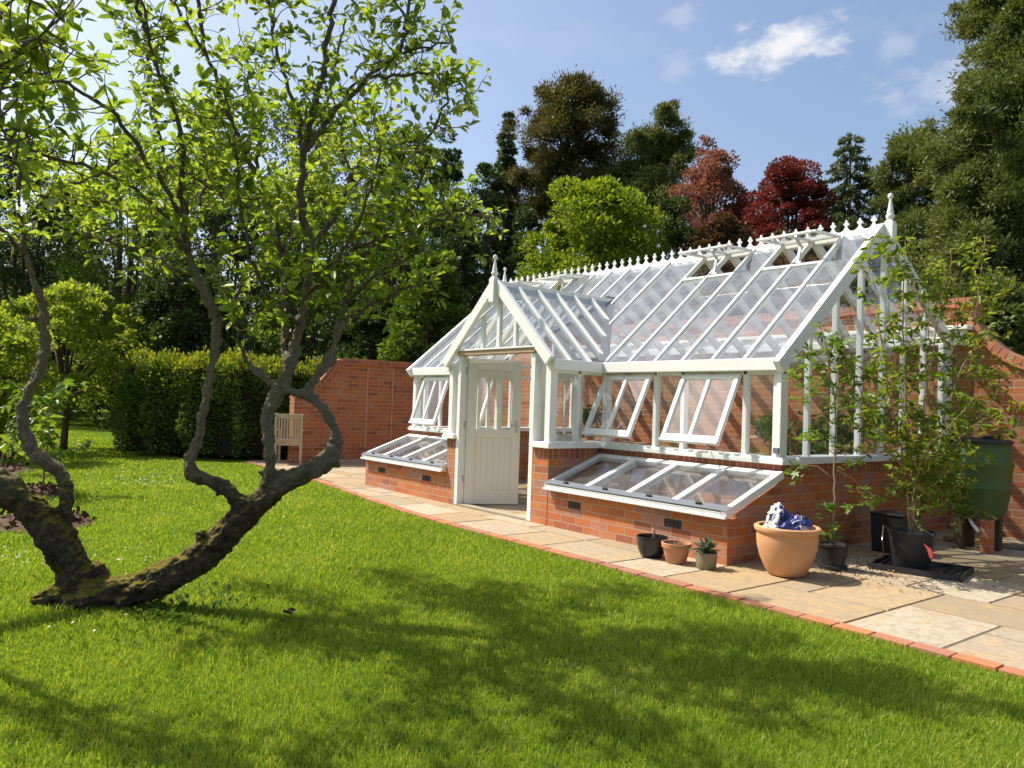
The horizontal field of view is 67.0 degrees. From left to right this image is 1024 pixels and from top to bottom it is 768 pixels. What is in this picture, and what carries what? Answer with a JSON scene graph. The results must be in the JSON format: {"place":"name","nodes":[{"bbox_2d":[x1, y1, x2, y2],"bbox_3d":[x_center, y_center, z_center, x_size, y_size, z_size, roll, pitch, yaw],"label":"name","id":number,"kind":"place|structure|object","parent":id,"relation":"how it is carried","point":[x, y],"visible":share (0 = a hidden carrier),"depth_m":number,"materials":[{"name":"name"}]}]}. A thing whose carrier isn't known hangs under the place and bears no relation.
{"place":"outdoors","nodes":[
{"label":"outdoors","id":0,"kind":"place"},
{"bbox_2d":[0,0,991,341],"label":"sky","id":1,"kind":"structure","parent":0,"point":[767,80],"materials":[{"name":"blue"}]},
{"bbox_2d":[0,400,1023,767],"bbox_3d":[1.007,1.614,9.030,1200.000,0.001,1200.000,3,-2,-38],"label":"lawn","id":2,"kind":"structure","parent":0,"point":[84,424],"depth_m":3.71,"materials":[{"name":"green plant"}]},
{"bbox_2d":[0,453,25,459],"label":"soil bed","id":3,"kind":"object","parent":2,"relation":"on","point":[20,456],"visible":0.17,"depth_m":14.33,"materials":[{"name":"brown soil"}]},
{"bbox_2d":[0,362,50,429],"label":"young tree","id":4,"kind":"object","parent":3,"relation":"on","point":[18,382],"visible":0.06,"depth_m":14.52,"materials":[{"name":"green plant"}]},
{"bbox_2d":[0,309,69,443],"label":"orchard tree","id":5,"kind":"object","parent":3,"relation":"on","point":[15,341],"visible":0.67,"depth_m":14.08,"materials":[{"name":"green plant"}]},
{"bbox_2d":[3,465,33,473],"bbox_3d":[-8.300,1.335,12.264,1.246,0.073,1.595,3,-2,-38],"label":"soil bed","id":6,"kind":"object","parent":2,"relation":"on","point":[10,467],"visible":0.49,"depth_m":12.25,"materials":[{"name":"brown soil"}]},
{"bbox_2d":[0,385,39,466],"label":"young tree","id":7,"kind":"object","parent":6,"relation":"on","point":[12,422],"visible":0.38,"depth_m":11.80,"materials":[{"name":"green plant"}]},
{"bbox_2d":[0,137,78,413],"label":"woodland tree","id":8,"kind":"object","parent":2,"relation":"on","point":[14,279],"visible":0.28,"depth_m":28.36,"materials":[{"name":"green plant"}]},
{"bbox_2d":[33,486,58,496],"bbox_3d":[-6.130,1.349,9.848,0.840,0.074,1.130,3,-2,-38],"label":"soil bed","id":9,"kind":"object","parent":2,"relation":"on","point":[38,491],"visible":0.17,"depth_m":9.65,"materials":[{"name":"brown soil"}]},
{"bbox_2d":[0,379,99,485],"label":"young tree","id":10,"kind":"object","parent":9,"relation":"on","point":[40,429],"visible":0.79,"depth_m":9.77,"materials":[{"name":"green plant"}]},
{"bbox_2d":[0,450,96,532],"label":"soil clods","id":11,"kind":"object","parent":2,"relation":"on","point":[53,487],"visible":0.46,"depth_m":9.63,"materials":[{"name":"brown soil"}]},
{"bbox_2d":[0,514,96,532],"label":"soil bed","id":12,"kind":"object","parent":2,"relation":"on","point":[76,524],"visible":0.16,"depth_m":7.43,"materials":[{"name":"brown soil"}]},
{"bbox_2d":[0,174,134,420],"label":"woodland tree","id":13,"kind":"object","parent":2,"relation":"on","point":[107,255],"visible":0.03,"depth_m":32.60,"materials":[{"name":"green plant"}]},
{"bbox_2d":[0,277,159,449],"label":"orchard tree","id":14,"kind":"object","parent":2,"relation":"on","point":[65,315],"visible":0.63,"depth_m":16.60,"materials":[{"name":"green plant"}]},
{"bbox_2d":[50,135,180,425],"bbox_3d":[-14.688,-3.875,29.189,4.677,11.356,5.069,3,-2,-25],"label":"woodland tree","id":15,"kind":"object","parent":2,"relation":"on","point":[87,274],"visible":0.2,"depth_m":28.71,"materials":[{"name":"green plant"}]},
{"bbox_2d":[3,466,283,630],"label":"daisies","id":16,"kind":"object","parent":2,"relation":"on","point":[114,542],"visible":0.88,"depth_m":7.13,"materials":[{"name":"white plant"}]},
{"bbox_2d":[85,251,255,432],"bbox_3d":[-7.999,-0.691,18.421,3.774,5.001,3.150,3,-2,-38],"label":"woodland tree","id":17,"kind":"object","parent":2,"relation":"on","point":[161,318],"visible":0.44,"depth_m":17.80,"materials":[{"name":"green plant"}]},
{"bbox_2d":[110,173,232,349],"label":"woodland tree","id":18,"kind":"object","parent":2,"relation":"on","point":[206,249],"visible":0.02,"depth_m":33.15,"materials":[{"name":"green plant"}]},
{"bbox_2d":[17,560,394,686],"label":"lawn weeds","id":19,"kind":"object","parent":2,"relation":"on","point":[161,607],"visible":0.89,"depth_m":4.63,"materials":[{"name":"green plant"}]},
{"bbox_2d":[155,148,294,354],"bbox_3d":[-8.952,-2.881,24.233,4.316,9.639,4.794,3,-2,-38],"label":"woodland tree","id":20,"kind":"object","parent":2,"relation":"on","point":[214,222],"visible":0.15,"depth_m":23.94,"materials":[{"name":"green plant"}]},
{"bbox_2d":[106,343,363,459],"bbox_3d":[-5.037,0.433,17.078,6.945,2.393,2.973,3,-2,-22],"label":"hedge","id":21,"kind":"object","parent":2,"relation":"on","point":[158,409],"visible":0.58,"depth_m":15.88,"materials":[{"name":"green plant"}]},
{"bbox_2d":[0,0,508,611],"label":"fruit tree","id":22,"kind":"object","parent":2,"relation":"on","point":[82,580],"visible":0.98,"depth_m":4.79,"materials":[{"name":"green plant"}]},
{"bbox_2d":[283,608,295,614],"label":"fallen leaf","id":23,"kind":"object","parent":2,"relation":"on","point":[289,610],"visible":1,"depth_m":4.59,"materials":[{"name":"plant"}]},
{"bbox_2d":[238,174,372,371],"bbox_3d":[-6.318,-2.285,23.446,5.004,8.308,4.609,2,-1,11],"label":"woodland tree","id":24,"kind":"object","parent":2,"relation":"on","point":[265,337],"visible":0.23,"depth_m":22.71,"materials":[{"name":"green plant"}]},
{"bbox_2d":[224,99,398,364],"bbox_3d":[-8.620,-4.836,33.202,7.534,14.893,8.647,3,-2,-38],"label":"woodland tree","id":25,"kind":"object","parent":2,"relation":"on","point":[284,134],"visible":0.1,"depth_m":32.05,"materials":[{"name":"green plant"}]},
{"bbox_2d":[287,358,449,463],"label":"end wall","id":26,"kind":"structure","parent":2,"relation":"on","point":[368,403],"depth_m":16.08,"materials":[{"name":"brick"}]},
{"bbox_2d":[323,287,421,359],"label":"woodland tree","id":27,"kind":"object","parent":2,"relation":"on","point":[373,330],"visible":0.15,"depth_m":20.18,"materials":[{"name":"green plant"}]},
{"bbox_2d":[322,161,422,357],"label":"woodland tree","id":28,"kind":"object","parent":2,"relation":"on","point":[341,291],"visible":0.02,"depth_m":37.40,"materials":[{"name":"green plant"}]},
{"bbox_2d":[327,122,444,358],"bbox_3d":[-3.940,-3.584,26.977,4.166,11.139,3.892,3,-2,-38],"label":"woodland tree","id":29,"kind":"object","parent":2,"relation":"on","point":[403,177],"visible":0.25,"depth_m":26.53,"materials":[{"name":"green plant"}]},
{"bbox_2d":[384,352,409,361],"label":"garden shrub","id":30,"kind":"object","parent":2,"relation":"on","point":[390,358],"visible":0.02,"depth_m":18.18,"materials":[{"name":"green plant"}]},
{"bbox_2d":[375,249,470,363],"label":"woodland tree","id":31,"kind":"object","parent":2,"relation":"on","point":[428,326],"visible":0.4,"depth_m":18.51,"materials":[{"name":"green plant"}]},
{"bbox_2d":[427,126,478,308],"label":"woodland tree","id":32,"kind":"object","parent":2,"relation":"on","point":[456,175],"visible":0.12,"depth_m":29.87,"materials":[{"name":"green plant"}]},
{"bbox_2d":[416,208,496,362],"bbox_3d":[-1.700,-1.742,23.987,2.876,7.459,2.654,2,-1,-7],"label":"evergreen bush","id":33,"kind":"object","parent":2,"relation":"on","point":[471,283],"visible":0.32,"depth_m":23.58,"materials":[{"name":"green plant"}]},
{"bbox_2d":[437,187,491,281],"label":"evergreen bush","id":34,"kind":"object","parent":2,"relation":"on","point":[476,218],"visible":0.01,"depth_m":42.02,"materials":[{"name":"green plant"}]},
{"bbox_2d":[0,224,937,412],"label":"distant wood","id":35,"kind":"object","parent":2,"relation":"on","point":[142,283],"depth_m":40.99,"materials":[{"name":"green plant"}]},
{"bbox_2d":[452,161,514,334],"bbox_3d":[-1.018,-3.291,30.014,3.142,10.890,3.135,3,-2,-38],"label":"evergreen bush","id":36,"kind":"object","parent":2,"relation":"on","point":[488,196],"visible":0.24,"depth_m":29.88,"materials":[{"name":"green plant"}]},
{"bbox_2d":[480,110,523,334],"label":"spruce tree","id":37,"kind":"object","parent":2,"relation":"on","point":[504,158],"visible":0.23,"depth_m":33.99,"materials":[{"name":"green plant"}]},
{"bbox_2d":[495,205,544,330],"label":"evergreen bush","id":38,"kind":"object","parent":2,"relation":"on","point":[527,219],"visible":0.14,"depth_m":25.79,"materials":[{"name":"green plant"}]},
{"bbox_2d":[514,182,581,279],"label":"evergreen bush","id":39,"kind":"object","parent":2,"relation":"on","point":[547,240],"depth_m":41.46,"materials":[{"name":"green plant"}]},
{"bbox_2d":[491,63,635,303],"bbox_3d":[2.360,-5.491,32.984,6.929,15.658,5.756,2,-1,14],"label":"pine tree","id":40,"kind":"object","parent":2,"relation":"on","point":[576,110],"visible":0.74,"depth_m":31.95,"materials":[{"name":"green plant"}]},
{"bbox_2d":[496,174,687,334],"bbox_3d":[1.899,-1.583,19.081,4.353,7.155,4.714,3,-2,-38],"label":"broadleaf tree","id":41,"kind":"object","parent":2,"relation":"on","point":[592,207],"visible":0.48,"depth_m":18.15,"materials":[{"name":"green plant"}]},
{"bbox_2d":[605,193,655,324],"bbox_3d":[3.572,-2.293,26.616,3.525,9.073,3.350,3,-2,-38],"label":"evergreen bush","id":42,"kind":"object","parent":2,"relation":"on","point":[624,319],"visible":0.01,"depth_m":26.33,"materials":[{"name":"green plant"}]},
{"bbox_2d":[602,98,702,235],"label":"pine tree","id":43,"kind":"object","parent":2,"relation":"on","point":[665,155],"visible":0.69,"depth_m":30.17,"materials":[{"name":"green plant"}]},
{"bbox_2d":[617,194,707,322],"bbox_3d":[4.754,-1.651,22.541,3.263,7.664,2.971,3,-2,-38],"label":"evergreen bush","id":44,"kind":"object","parent":2,"relation":"on","point":[673,230],"visible":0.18,"depth_m":22.14,"materials":[{"name":"green plant"}]},
{"bbox_2d":[666,173,717,318],"bbox_3d":[9.421,-3.809,38.765,5.435,13.610,5.072,1,-2,19],"label":"evergreen bush","id":45,"kind":"object","parent":2,"relation":"on","point":[688,223],"visible":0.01,"depth_m":39.10,"materials":[{"name":"green plant"}]},
{"bbox_2d":[684,134,726,289],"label":"broadleaf tree","id":46,"kind":"object","parent":2,"relation":"on","point":[706,140],"visible":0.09,"depth_m":28.28,"materials":[{"name":"pink plant"}]},
{"bbox_2d":[656,147,766,318],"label":"broadleaf tree","id":47,"kind":"object","parent":2,"relation":"on","point":[710,186],"visible":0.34,"depth_m":25.93,"materials":[{"name":"red plant"}]},
{"bbox_2d":[680,212,757,319],"bbox_3d":[5.775,-1.222,21.290,2.524,7.067,2.440,1,-2,22],"label":"evergreen bush","id":48,"kind":"object","parent":2,"relation":"on","point":[726,229],"visible":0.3,"depth_m":21.00,"materials":[{"name":"green plant"}]},
{"bbox_2d":[709,154,840,314],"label":"broadleaf tree","id":49,"kind":"object","parent":2,"relation":"on","point":[773,195],"visible":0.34,"depth_m":24.12,"materials":[{"name":"red plant"}]},
{"bbox_2d":[744,228,817,313],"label":"evergreen bush","id":50,"kind":"object","parent":2,"relation":"on","point":[792,280],"visible":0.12,"depth_m":19.51,"materials":[{"name":"green plant"}]},
{"bbox_2d":[809,215,893,309],"bbox_3d":[8.770,-1.010,20.254,2.384,6.783,2.747,3,-2,-38],"label":"evergreen bush","id":51,"kind":"object","parent":2,"relation":"on","point":[841,256],"visible":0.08,"depth_m":20.12,"materials":[{"name":"green plant"}]},
{"bbox_2d":[815,132,893,306],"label":"spruce tree","id":52,"kind":"object","parent":2,"relation":"on","point":[854,193],"visible":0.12,"depth_m":28.47,"materials":[{"name":"green plant"}]},
{"bbox_2d":[863,215,897,300],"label":"evergreen bush","id":53,"kind":"object","parent":2,"relation":"on","point":[889,265],"depth_m":34.35,"materials":[{"name":"green plant"}]},
{"bbox_2d":[858,114,949,300],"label":"pine tree","id":54,"kind":"object","parent":2,"relation":"on","point":[908,219],"visible":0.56,"depth_m":26.45,"materials":[{"name":"green plant"}]},
{"bbox_2d":[891,238,940,302],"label":"evergreen bush","id":55,"kind":"object","parent":2,"relation":"on","point":[918,245],"visible":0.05,"depth_m":17.59,"materials":[{"name":"green plant"}]},
{"bbox_2d":[888,0,1023,352],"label":"pine tree","id":56,"kind":"object","parent":2,"relation":"on","point":[978,170],"visible":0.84,"depth_m":13.61,"materials":[{"name":"green plant"}]},
{"bbox_2d":[952,272,1023,355],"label":"evergreen bush","id":57,"kind":"object","parent":2,"relation":"on","point":[1008,316],"visible":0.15,"depth_m":11.48,"materials":[{"name":"green plant"}]},
{"bbox_2d":[972,324,1023,538],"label":"side wall","id":58,"kind":"structure","parent":2,"relation":"on","point":[1013,521],"depth_m":8.87,"materials":[{"name":"brick"}]},
{"bbox_2d":[251,460,1023,669],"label":"patio paving","id":59,"kind":"structure","parent":0,"point":[915,624],"depth_m":6.14,"materials":[{"name":"stone"}]},
{"bbox_2d":[274,413,305,464],"bbox_3d":[-4.359,1.068,15.197,0.565,0.983,0.632,2,-1,-8],"label":"garden chair","id":60,"kind":"object","parent":59,"relation":"on","point":[283,441],"visible":0.81,"depth_m":14.93,"materials":[{"name":"brown wood"}]},
{"bbox_2d":[308,459,365,463],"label":"drain kerb","id":61,"kind":"structure","parent":59,"relation":"on","point":[352,461],"depth_m":15.65,"materials":[{"name":"concrete"}]},
{"bbox_2d":[360,434,446,502],"bbox_3d":[-1.288,1.190,11.271,0.882,0.817,2.271,3,-2,-38],"label":"cold frame","id":62,"kind":"object","parent":59,"relation":"on","point":[400,468],"visible":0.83,"depth_m":11.15,"materials":[{"name":"red brick"}]},
{"bbox_2d":[582,438,651,444],"bbox_3d":[1.323,1.331,13.340,0.720,0.753,2.200,3,-2,-38],"label":"staging bench","id":63,"kind":"object","parent":59,"relation":"on","point":[618,441],"visible":0.19,"depth_m":12.83,"materials":[{"name":"white paint"}]},
{"bbox_2d":[582,404,601,439],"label":"potted plant","id":64,"kind":"object","parent":63,"relation":"on","point":[586,413],"visible":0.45,"depth_m":13.16,"materials":[{"name":"green plant"}]},
{"bbox_2d":[244,461,1023,678],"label":"path edging","id":65,"kind":"object","parent":59,"relation":"on","point":[988,664],"visible":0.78,"depth_m":5.47,"materials":[{"name":"brick"}]},
{"bbox_2d":[636,533,667,557],"bbox_3d":[1.255,1.455,6.938,0.284,0.183,0.284,3,-2,-38],"label":"glazed pot","id":66,"kind":"object","parent":59,"relation":"on","point":[648,545],"visible":0.94,"depth_m":6.84,"materials":[{"name":"black ceramic"}]},
{"bbox_2d":[542,453,783,565],"bbox_3d":[1.419,1.197,7.811,0.882,0.817,2.403,3,-2,-38],"label":"cold frame","id":67,"kind":"object","parent":59,"relation":"on","point":[587,501],"visible":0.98,"depth_m":7.46,"materials":[{"name":"red brick"}]},
{"bbox_2d":[661,540,691,563],"bbox_3d":[1.427,1.462,6.718,0.262,0.170,0.262,3,-2,-38],"label":"terracotta pot","id":68,"kind":"object","parent":59,"relation":"on","point":[676,554],"visible":0.96,"depth_m":6.63,"materials":[{"name":"orange ceramic"}]},
{"bbox_2d":[406,193,972,549],"bbox_3d":[1.536,-0.199,10.647,4.512,3.755,7.140,3,-2,-38],"label":"greenhouse","id":69,"kind":"object","parent":59,"relation":"on","point":[495,464],"visible":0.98,"depth_m":9.01,"materials":[{"name":"white wood"}]},
{"bbox_2d":[408,375,449,425],"bbox_3d":[-1.267,0.238,11.824,0.072,0.792,0.707,27,-16,-35],"label":"window","id":70,"kind":"structure","parent":69,"relation":"in","point":[413,420],"depth_m":11.80,"materials":[{"name":"white paint"}]},
{"bbox_2d":[479,377,495,428],"bbox_3d":[-0.561,0.240,10.922,0.072,0.792,0.697,27,-16,-35],"label":"window","id":71,"kind":"structure","parent":69,"relation":"in","point":[484,407],"depth_m":10.65,"materials":[{"name":"white paint"}]},
{"bbox_2d":[463,358,522,503],"bbox_3d":[-0.239,0.621,10.072,0.720,1.885,0.108,2,-1,-14],"label":"door","id":72,"kind":"structure","parent":69,"relation":"in","point":[491,474],"depth_m":10.08,"materials":[{"name":"paint"}]},
{"bbox_2d":[540,357,583,440],"bbox_3d":[0.542,0.626,9.171,0.720,1.885,0.108,3,-2,-40],"label":"window","id":73,"kind":"structure","parent":69,"relation":"in","point":[565,378],"depth_m":9.19,"materials":[{"name":"paint"}]},
{"bbox_2d":[581,373,652,438],"bbox_3d":[1.168,0.224,8.648,0.072,0.792,0.717,35,-20,-33],"label":"window","id":74,"kind":"structure","parent":69,"relation":"in","point":[608,432],"depth_m":8.61,"materials":[{"name":"white paint"}]},
{"bbox_2d":[659,372,741,445],"bbox_3d":[1.877,0.226,7.742,0.072,0.792,0.717,35,-20,-33],"label":"window","id":75,"kind":"structure","parent":69,"relation":"in","point":[689,438],"depth_m":7.70,"materials":[{"name":"white paint"}]},
{"bbox_2d":[695,550,717,569],"bbox_3d":[1.637,1.482,6.513,0.182,0.134,0.182,3,-2,-38],"label":"glazed pot","id":76,"kind":"object","parent":59,"relation":"on","point":[706,560],"visible":0.89,"depth_m":6.44,"materials":[{"name":"beige ceramic"}]},
{"bbox_2d":[688,536,719,553],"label":"succulent plant","id":77,"kind":"object","parent":76,"relation":"in","point":[708,545],"visible":1,"depth_m":6.48,"materials":[{"name":"green plant"}]},
{"bbox_2d":[469,297,983,528],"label":"back wall","id":78,"kind":"structure","parent":59,"relation":"on","point":[762,386],"depth_m":11.90,"materials":[{"name":"brick"}]},
{"bbox_2d":[754,521,821,577],"bbox_3d":[2.264,1.367,6.369,0.531,0.400,0.531,3,-2,-38],"label":"terracotta pot","id":79,"kind":"object","parent":59,"relation":"on","point":[787,553],"visible":0.87,"depth_m":6.19,"materials":[{"name":"orange ceramic"}]},
{"bbox_2d":[763,502,812,530],"bbox_3d":[2.266,1.138,6.354,0.424,0.316,0.300,5,2,2],"label":"plastic sack","id":80,"kind":"object","parent":79,"relation":"in","point":[779,516],"visible":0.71,"depth_m":6.30,"materials":[{"name":"blue plastic"}]},
{"bbox_2d":[771,411,839,455],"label":"potted plant","id":81,"kind":"object","parent":59,"relation":"on","point":[799,431],"visible":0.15,"depth_m":8.23,"materials":[{"name":"green plant"}]},
{"bbox_2d":[818,541,848,570],"bbox_3d":[2.776,1.486,6.681,0.252,0.212,0.252,3,-2,-38],"label":"nursery pot","id":82,"kind":"object","parent":59,"relation":"on","point":[833,557],"visible":0.94,"depth_m":6.59,"materials":[{"name":"black plastic"}]},
{"bbox_2d":[781,321,889,545],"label":"maple sapling","id":83,"kind":"object","parent":82,"relation":"in","point":[835,342],"visible":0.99,"depth_m":6.66,"materials":[{"name":"green plant"}]},
{"bbox_2d":[754,550,993,592],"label":"leaf litter","id":84,"kind":"object","parent":59,"relation":"on","point":[891,575],"visible":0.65,"depth_m":6.51,"materials":[{"name":"brown plant"}]},
{"bbox_2d":[869,510,907,552],"bbox_3d":[3.763,1.460,7.631,0.320,0.380,0.340,3,-2,-38],"label":"black planter","id":85,"kind":"object","parent":59,"relation":"on","point":[886,518],"visible":0.66,"depth_m":7.57,"materials":[{"name":"plastic"}]},
{"bbox_2d":[868,554,973,581],"bbox_3d":[3.564,1.598,6.739,0.720,0.045,0.560,1,-2,40],"label":"plastic tray","id":86,"kind":"object","parent":59,"relation":"on","point":[945,571],"visible":0.81,"depth_m":6.64,"materials":[{"name":"black plastic"}]},
{"bbox_2d":[882,517,935,569],"bbox_3d":[3.515,1.381,6.783,0.384,0.443,0.470,3,-2,-38],"label":"black bucket","id":87,"kind":"object","parent":86,"relation":"on","point":[914,550],"visible":0.99,"depth_m":6.66,"materials":[{"name":"plastic"}]},
{"bbox_2d":[815,232,1023,533],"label":"leafy shrub","id":88,"kind":"object","parent":87,"relation":"in","point":[932,462],"visible":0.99,"depth_m":6.80,"materials":[{"name":"green plant"}]},
{"bbox_2d":[893,235,1023,498],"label":"climbing rose","id":89,"kind":"object","parent":59,"relation":"on","point":[934,272],"visible":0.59,"depth_m":8.22,"materials":[{"name":"green plant"}]},
{"bbox_2d":[948,435,1014,553],"bbox_3d":[4.786,1.109,7.945,0.655,1.167,0.624,3,-2,-38],"label":"water butt","id":90,"kind":"object","parent":59,"relation":"on","point":[992,490],"visible":0.65,"depth_m":7.72,"materials":[{"name":"green plastic"}]},
{"bbox_2d":[943,535,1023,549],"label":"timber plank","id":91,"kind":"object","parent":59,"relation":"on","point":[1004,544],"visible":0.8,"depth_m":8.04,"materials":[{"name":"brown wood"}]},
{"bbox_2d":[751,414,796,454],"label":"potted plant","id":92,"kind":"object","parent":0,"point":[762,428],"visible":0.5,"depth_m":10.37,"materials":[{"name":"green plant"}]},
{"bbox_2d":[811,407,847,453],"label":"potted plant","id":93,"kind":"object","parent":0,"point":[821,417],"visible":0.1,"depth_m":9.83,"materials":[{"name":"green plant"}]},
{"bbox_2d":[811,361,872,454],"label":"potted plant","id":94,"kind":"object","parent":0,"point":[849,436],"visible":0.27,"depth_m":8.52,"materials":[{"name":"green plant"}]},
{"bbox_2d":[861,394,898,452],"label":"potted plant","id":95,"kind":"object","parent":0,"point":[889,415],"visible":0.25,"depth_m":9.24,"materials":[{"name":"green plant"}]}
]}

